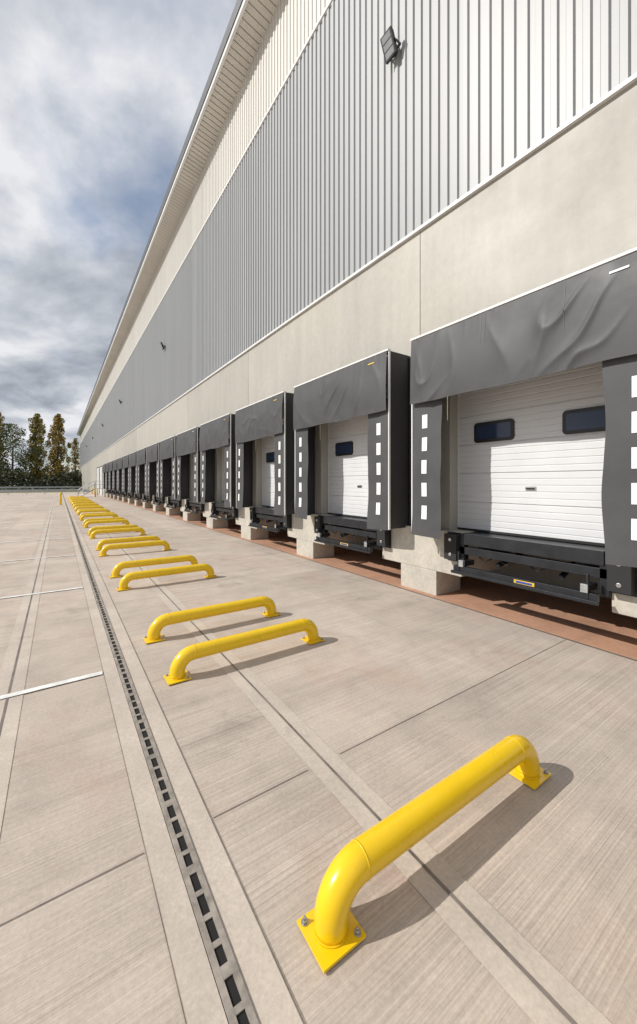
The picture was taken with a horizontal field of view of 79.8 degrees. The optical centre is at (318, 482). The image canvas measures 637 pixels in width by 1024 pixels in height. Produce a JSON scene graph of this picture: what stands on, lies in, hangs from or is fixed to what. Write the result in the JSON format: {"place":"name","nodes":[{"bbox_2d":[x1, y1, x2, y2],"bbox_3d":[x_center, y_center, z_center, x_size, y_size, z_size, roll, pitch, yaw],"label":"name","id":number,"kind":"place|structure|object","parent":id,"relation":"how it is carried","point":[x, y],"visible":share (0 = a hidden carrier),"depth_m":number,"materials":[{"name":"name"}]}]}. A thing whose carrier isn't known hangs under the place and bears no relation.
{"place":"outdoors","nodes":[
{"label":"outdoors","id":0,"kind":"place"},
{"bbox_2d":[0,485,87,492],"bbox_3d":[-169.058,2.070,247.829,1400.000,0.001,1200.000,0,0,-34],"label":"ground","id":1,"kind":"structure","parent":0,"point":[37,491],"depth_m":87.92,"materials":[{"name":"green plant"}]},
{"bbox_2d":[0,412,9,485],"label":"poplar tree","id":2,"kind":"object","parent":1,"relation":"on","point":[2,418],"visible":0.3,"depth_m":123.15,"materials":[{"name":"green plant"}]},
{"bbox_2d":[0,423,39,488],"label":"broadleaf tree","id":3,"kind":"object","parent":1,"relation":"on","point":[21,461],"visible":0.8,"depth_m":116.61,"materials":[{"name":"green plant"}]},
{"bbox_2d":[23,413,50,481],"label":"poplar tree","id":4,"kind":"object","parent":1,"relation":"on","point":[38,440],"visible":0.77,"depth_m":124.00,"materials":[{"name":"green plant"}]},
{"bbox_2d":[0,482,80,489],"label":"perimeter fence","id":5,"kind":"object","parent":1,"relation":"on","point":[39,486],"visible":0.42,"depth_m":95.70,"materials":[{"name":"grey metal"}]},
{"bbox_2d":[4,466,76,485],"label":"distant tree line","id":6,"kind":"object","parent":1,"relation":"on","point":[31,470],"visible":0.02,"depth_m":206.61,"materials":[{"name":"green plant"}]},
{"bbox_2d":[0,469,81,489],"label":"hedge","id":7,"kind":"object","parent":1,"relation":"on","point":[29,476],"visible":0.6,"depth_m":109.49,"materials":[{"name":"green plant"}]},
{"bbox_2d":[0,486,82,491],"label":"guard rail","id":8,"kind":"object","parent":1,"relation":"on","point":[41,487],"visible":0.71,"depth_m":80.94,"materials":[{"name":"metal"}]},
{"bbox_2d":[45,413,71,481],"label":"poplar tree","id":9,"kind":"object","parent":1,"relation":"on","point":[57,425],"visible":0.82,"depth_m":131.36,"materials":[{"name":"green plant"}]},
{"bbox_2d":[65,438,79,488],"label":"poplar tree","id":10,"kind":"object","parent":1,"relation":"on","point":[75,453],"visible":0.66,"depth_m":126.06,"materials":[{"name":"green plant"}]},
{"bbox_2d":[0,0,236,483],"label":"sky","id":11,"kind":"structure","parent":0,"point":[100,99],"materials":[{"name":"grey"}]},
{"bbox_2d":[0,492,636,1023],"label":"concrete yard","id":12,"kind":"structure","parent":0,"point":[548,868],"depth_m":2.58,"materials":[{"name":"beige concrete"}]},
{"bbox_2d":[0,489,87,494],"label":"guard rail","id":13,"kind":"object","parent":12,"relation":"on","point":[8,491],"visible":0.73,"depth_m":66.60,"materials":[{"name":"metal"}]},
{"bbox_2d":[0,494,102,698],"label":"parking bay lines","id":14,"kind":"object","parent":12,"relation":"on","point":[48,685],"visible":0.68,"depth_m":3.94,"materials":[{"name":"white paint"}]},
{"bbox_2d":[71,502,94,505],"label":"wheel guide","id":15,"kind":"object","parent":12,"relation":"on","point":[73,503],"visible":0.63,"depth_m":33.96,"materials":[{"name":"metal"}]},
{"bbox_2d":[73,504,98,507],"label":"wheel guide","id":16,"kind":"object","parent":12,"relation":"on","point":[75,505],"visible":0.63,"depth_m":30.70,"materials":[{"name":"metal"}]},
{"bbox_2d":[74,506,103,510],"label":"wheel guide","id":17,"kind":"object","parent":12,"relation":"on","point":[87,507],"visible":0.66,"depth_m":27.48,"materials":[{"name":"metal"}]},
{"bbox_2d":[76,508,105,513],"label":"wheel guide","id":18,"kind":"object","parent":12,"relation":"on","point":[90,509],"visible":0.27,"depth_m":25.12,"materials":[{"name":"metal"}]},
{"bbox_2d":[78,481,105,496],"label":"metal staircase","id":19,"kind":"structure","parent":12,"relation":"on","point":[100,484],"depth_m":53.89,"materials":[{"name":"metal"}]},
{"bbox_2d":[77,509,109,514],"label":"wheel guide","id":20,"kind":"object","parent":12,"relation":"on","point":[99,510],"visible":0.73,"depth_m":24.18,"materials":[{"name":"metal"}]},
{"bbox_2d":[78,512,114,518],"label":"wheel guide","id":21,"kind":"object","parent":12,"relation":"on","point":[96,513],"visible":0.45,"depth_m":21.91,"materials":[{"name":"metal"}]},
{"bbox_2d":[79,513,117,520],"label":"wheel guide","id":22,"kind":"object","parent":12,"relation":"on","point":[96,515],"visible":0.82,"depth_m":20.83,"materials":[{"name":"metal"}]},
{"bbox_2d":[82,517,124,524],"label":"wheel guide","id":23,"kind":"object","parent":12,"relation":"on","point":[91,519],"visible":0.52,"depth_m":18.50,"materials":[{"name":"metal"}]},
{"bbox_2d":[83,519,128,527],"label":"wheel guide","id":24,"kind":"object","parent":12,"relation":"on","point":[87,523],"visible":0.98,"depth_m":17.54,"materials":[{"name":"metal"}]},
{"bbox_2d":[87,524,139,534],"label":"wheel guide","id":25,"kind":"object","parent":12,"relation":"on","point":[91,530],"visible":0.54,"depth_m":15.19,"materials":[{"name":"metal"}]},
{"bbox_2d":[89,527,146,538],"bbox_3d":[-7.527,1.878,14.343,1.920,0.303,0.220,0,0,-34],"label":"wheel guide","id":26,"kind":"object","parent":12,"relation":"on","point":[117,530],"visible":1,"depth_m":14.26,"materials":[{"name":"metal"}]},
{"bbox_2d":[95,536,159,549],"bbox_3d":[-5.943,1.878,12.022,1.920,0.303,0.220,0,0,-34],"label":"wheel guide","id":27,"kind":"object","parent":12,"relation":"on","point":[101,543],"visible":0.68,"depth_m":11.88,"materials":[{"name":"metal"}]},
{"bbox_2d":[98,540,171,556],"bbox_3d":[-5.273,1.878,11.039,1.920,0.303,0.220,0,0,-34],"label":"wheel guide","id":28,"kind":"object","parent":12,"relation":"on","point":[106,548],"visible":1,"depth_m":10.94,"materials":[{"name":"metal"}]},
{"bbox_2d":[109,555,197,577],"bbox_3d":[-3.687,1.878,8.715,1.920,0.303,0.220,0,0,-34],"label":"wheel guide","id":29,"kind":"object","parent":12,"relation":"on","point":[118,568],"visible":0.85,"depth_m":8.57,"materials":[{"name":"metal"}]},
{"bbox_2d":[62,493,258,1023],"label":"drain channel","id":30,"kind":"object","parent":12,"relation":"on","point":[234,997],"visible":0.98,"depth_m":2.02,"materials":[{"name":"metal"}]},
{"bbox_2d":[116,563,217,590],"bbox_3d":[-3.024,1.878,7.743,1.920,0.303,0.220,0,0,-34],"label":"wheel guide","id":31,"kind":"object","parent":12,"relation":"on","point":[126,579],"visible":1,"depth_m":7.62,"materials":[{"name":"metal"}]},
{"bbox_2d":[143,596,280,643],"bbox_3d":[-1.430,1.878,5.406,1.920,0.303,0.220,0,0,-34],"label":"wheel guide","id":32,"kind":"object","parent":12,"relation":"on","point":[158,624],"visible":1,"depth_m":5.25,"materials":[{"name":"metal"}]},
{"bbox_2d":[163,618,324,685],"bbox_3d":[-0.771,1.878,4.441,1.920,0.303,0.220,0,0,-35],"label":"wheel guide","id":33,"kind":"object","parent":12,"relation":"on","point":[183,659],"visible":1,"depth_m":4.26,"materials":[{"name":"metal"}]},
{"bbox_2d":[0,492,611,1023],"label":"yard joints","id":34,"kind":"object","parent":12,"relation":"on","point":[532,980],"visible":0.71,"depth_m":2.08,"materials":[{"name":"concrete"}]},
{"bbox_2d":[80,81,636,529],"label":"concrete wall panels","id":35,"kind":"object","parent":12,"relation":"on","point":[564,203],"visible":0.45,"depth_m":6.77,"materials":[{"name":"beige concrete"}]},
{"bbox_2d":[97,466,101,494],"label":"level access doors","id":36,"kind":"structure","parent":35,"relation":"attached to","point":[100,479],"depth_m":62.74,"materials":[{"name":"white metal"}]},
{"bbox_2d":[103,463,105,488],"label":"dock shelter","id":37,"kind":"object","parent":35,"relation":"attached to","point":[104,476],"visible":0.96,"depth_m":52.38,"materials":[{"name":"black fabric"}]},
{"bbox_2d":[106,462,109,489],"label":"dock shelter","id":38,"kind":"object","parent":35,"relation":"attached to","point":[107,477],"visible":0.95,"depth_m":49.28,"materials":[{"name":"black fabric"}]},
{"bbox_2d":[109,461,112,489],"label":"dock shelter","id":39,"kind":"object","parent":35,"relation":"attached to","point":[111,473],"visible":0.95,"depth_m":46.02,"materials":[{"name":"black fabric"}]},
{"bbox_2d":[113,459,117,490],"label":"dock shelter","id":40,"kind":"object","parent":35,"relation":"attached to","point":[115,476],"visible":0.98,"depth_m":42.98,"materials":[{"name":"black fabric"}]},
{"bbox_2d":[117,457,122,490],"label":"dock shelter","id":41,"kind":"object","parent":35,"relation":"attached to","point":[120,472],"visible":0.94,"depth_m":39.44,"materials":[{"name":"black fabric"}]},
{"bbox_2d":[123,454,129,492],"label":"dock shelter","id":42,"kind":"object","parent":35,"relation":"attached to","point":[126,477],"visible":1,"depth_m":36.35,"materials":[{"name":"black fabric"}]},
{"bbox_2d":[129,451,137,493],"bbox_3d":[-15.220,-0.795,31.840,0.704,3.430,3.470,0,0,-34],"label":"dock shelter","id":43,"kind":"object","parent":35,"relation":"attached to","point":[133,465],"visible":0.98,"depth_m":32.42,"materials":[{"name":"black fabric"}]},
{"bbox_2d":[137,447,147,494],"bbox_3d":[-12.974,-0.795,28.530,0.723,3.430,3.470,0,0,-34],"label":"dock shelter","id":44,"kind":"object","parent":35,"relation":"attached to","point":[142,463],"visible":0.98,"depth_m":29.49,"materials":[{"name":"black fabric"}]},
{"bbox_2d":[147,442,159,496],"bbox_3d":[-10.718,-0.795,25.227,0.718,3.430,3.470,0,0,-34],"label":"dock shelter","id":45,"kind":"object","parent":35,"relation":"attached to","point":[153,461],"visible":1,"depth_m":25.61,"materials":[{"name":"black fabric"}]},
{"bbox_2d":[159,436,176,498],"bbox_3d":[-8.463,-0.795,21.923,0.716,3.430,3.470,0,0,-34],"label":"dock shelter","id":46,"kind":"object","parent":35,"relation":"attached to","point":[166,453],"visible":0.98,"depth_m":22.38,"materials":[{"name":"black fabric"}]},
{"bbox_2d":[176,426,200,502],"bbox_3d":[-6.204,-0.795,18.622,0.704,3.430,3.470,0,0,-34],"label":"dock shelter","id":47,"kind":"object","parent":35,"relation":"attached to","point":[185,443],"visible":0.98,"depth_m":18.41,"materials":[{"name":"black fabric"}]},
{"bbox_2d":[199,413,235,506],"bbox_3d":[-3.950,-0.795,15.318,0.704,3.430,3.470,0,0,-34],"label":"dock shelter","id":48,"kind":"object","parent":35,"relation":"attached to","point":[213,434],"visible":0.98,"depth_m":14.71,"materials":[{"name":"black fabric"}]},
{"bbox_2d":[222,436,229,501],"bbox_3d":[-3.455,-0.608,15.655,0.085,2.896,2.850,0,0,-34],"label":"loading door","id":49,"kind":"structure","parent":35,"relation":"attached to","point":[223,472],"depth_m":16.68,"materials":[{"name":"metal"}]},
{"bbox_2d":[235,391,294,514],"bbox_3d":[-1.704,-0.795,12.008,0.723,3.430,3.470,0,0,-34],"label":"dock shelter","id":50,"kind":"object","parent":35,"relation":"attached to","point":[262,418],"visible":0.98,"depth_m":10.94,"materials":[{"name":"black fabric"}]},
{"bbox_2d":[262,422,283,507],"bbox_3d":[-1.201,-0.608,12.351,0.085,2.896,2.850,0,0,-34],"label":"loading door","id":51,"kind":"structure","parent":35,"relation":"attached to","point":[268,476],"depth_m":13.10,"materials":[{"name":"metal"}]},
{"bbox_2d":[328,414,367,517],"bbox_3d":[1.053,-0.608,9.046,0.085,2.896,2.850,0,0,-34],"label":"loading door","id":52,"kind":"structure","parent":35,"relation":"attached to","point":[347,467],"depth_m":9.48,"materials":[{"name":"metal"}]},
{"bbox_2d":[293,349,410,529],"bbox_3d":[0.552,-0.795,8.705,0.718,3.430,3.470,0,0,-34],"label":"dock shelter","id":53,"kind":"object","parent":35,"relation":"attached to","point":[375,387],"visible":0.99,"depth_m":7.47,"materials":[{"name":"black fabric"}]},
{"bbox_2d":[80,0,636,466],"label":"silver cladding","id":54,"kind":"structure","parent":35,"relation":"on","point":[360,154],"depth_m":8.75,"materials":[{"name":"silver metal"}]},
{"bbox_2d":[380,26,400,64],"bbox_3d":[1.457,-8.820,7.712,0.302,0.422,0.320,0,0,-34],"label":"floodlight","id":55,"kind":"object","parent":54,"relation":"attached to","point":[388,41],"visible":1,"depth_m":7.65,"materials":[{"name":"grey metal"}]},
{"bbox_2d":[81,0,636,466],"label":"flashings","id":56,"kind":"object","parent":35,"relation":"on","point":[611,94],"visible":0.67,"depth_m":7.89,"materials":[{"name":"white metal"}]},
{"bbox_2d":[80,0,328,443],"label":"white cladding","id":57,"kind":"structure","parent":56,"relation":"on","point":[290,28],"depth_m":15.20,"materials":[{"name":"white metal"}]},
{"bbox_2d":[410,247,636,567],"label":"dock shelter","id":58,"kind":"object","parent":35,"relation":"attached to","point":[584,316],"visible":1,"depth_m":4.71,"materials":[{"name":"black fabric"}]},
{"bbox_2d":[458,361,605,545],"bbox_3d":[3.307,-0.608,5.742,0.085,2.896,2.850,0,0,-34],"label":"loading door","id":59,"kind":"structure","parent":35,"relation":"attached to","point":[530,457],"depth_m":5.75,"materials":[{"name":"metal"}]},
{"bbox_2d":[107,497,636,660],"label":"dock apron","id":60,"kind":"object","parent":12,"relation":"on","point":[602,626],"visible":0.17,"depth_m":6.45,"materials":[{"name":"red concrete"}]},
{"bbox_2d":[106,492,636,617],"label":"dock piers","id":61,"kind":"structure","parent":60,"relation":"on","point":[426,567],"depth_m":7.47,"materials":[{"name":"concrete"}]},
{"bbox_2d":[127,493,133,498],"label":"dock leveller","id":62,"kind":"object","parent":61,"relation":"attached to","point":[130,495],"visible":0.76,"depth_m":34.74,"materials":[{"name":"black metal"}]},
{"bbox_2d":[133,492,141,499],"bbox_3d":[-14.261,1.150,32.494,2.540,0.620,2.640,0,0,-34],"label":"dock leveller","id":63,"kind":"object","parent":61,"relation":"attached to","point":[137,496],"visible":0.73,"depth_m":31.79,"materials":[{"name":"black metal"}]},
{"bbox_2d":[141,494,151,502],"bbox_3d":[-12.007,1.150,29.190,2.540,0.620,2.640,0,0,-34],"label":"dock leveller","id":64,"kind":"object","parent":61,"relation":"attached to","point":[144,498],"visible":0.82,"depth_m":28.73,"materials":[{"name":"black metal"}]},
{"bbox_2d":[152,495,164,504],"bbox_3d":[-9.753,1.150,25.885,2.540,0.620,2.640,0,0,-34],"label":"dock leveller","id":65,"kind":"object","parent":61,"relation":"attached to","point":[157,502],"visible":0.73,"depth_m":25.05,"materials":[{"name":"black metal"}]},
{"bbox_2d":[165,497,181,508],"bbox_3d":[-7.499,1.150,22.581,2.540,0.620,2.640,0,0,-34],"label":"dock leveller","id":66,"kind":"object","parent":61,"relation":"attached to","point":[174,501],"visible":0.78,"depth_m":21.89,"materials":[{"name":"black metal"}]},
{"bbox_2d":[184,499,204,513],"bbox_3d":[-5.245,1.150,19.277,2.540,0.620,2.640,0,0,-34],"label":"dock leveller","id":67,"kind":"object","parent":61,"relation":"attached to","point":[189,504],"visible":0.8,"depth_m":18.68,"materials":[{"name":"black metal"}]},
{"bbox_2d":[209,502,237,520],"bbox_3d":[-2.991,1.150,15.972,2.540,0.620,2.640,0,0,-34],"label":"dock leveller","id":68,"kind":"object","parent":61,"relation":"attached to","point":[217,508],"visible":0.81,"depth_m":15.44,"materials":[{"name":"black metal"}]},
{"bbox_2d":[248,507,291,532],"bbox_3d":[-0.737,1.150,12.668,2.540,0.620,2.640,0,0,-34],"label":"dock leveller","id":69,"kind":"object","parent":61,"relation":"attached to","point":[270,516],"visible":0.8,"depth_m":12.03,"materials":[{"name":"black metal"}]},
{"bbox_2d":[314,515,390,553],"bbox_3d":[1.517,1.150,9.363,2.540,0.620,2.640,0,0,-34],"label":"dock leveller","id":70,"kind":"object","parent":61,"relation":"attached to","point":[347,525],"visible":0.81,"depth_m":8.67,"materials":[{"name":"black metal"}]},
{"bbox_2d":[444,532,636,605],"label":"dock leveller","id":71,"kind":"object","parent":61,"relation":"attached to","point":[588,560],"visible":0.88,"depth_m":5.22,"materials":[{"name":"black metal"}]},
{"bbox_2d":[235,519,611,598],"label":"pit back wall","id":72,"kind":"structure","parent":12,"relation":"on","point":[570,580],"depth_m":7.58,"materials":[{"name":"concrete"}]},
{"bbox_2d":[297,734,551,973],"bbox_3d":[0.758,1.878,2.197,1.920,0.303,0.220,0,0,-34],"label":"wheel guide","id":73,"kind":"object","parent":12,"relation":"on","point":[332,931],"visible":1,"depth_m":1.88,"materials":[{"name":"metal"}]},
{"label":"end walls","id":74,"kind":"object","parent":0,"visible":0},
{"bbox_2d":[77,0,278,435],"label":"roof and eaves","id":75,"kind":"structure","parent":74,"relation":"on","point":[248,24],"depth_m":16.95,"materials":[{"name":"white metal"}]}
]}

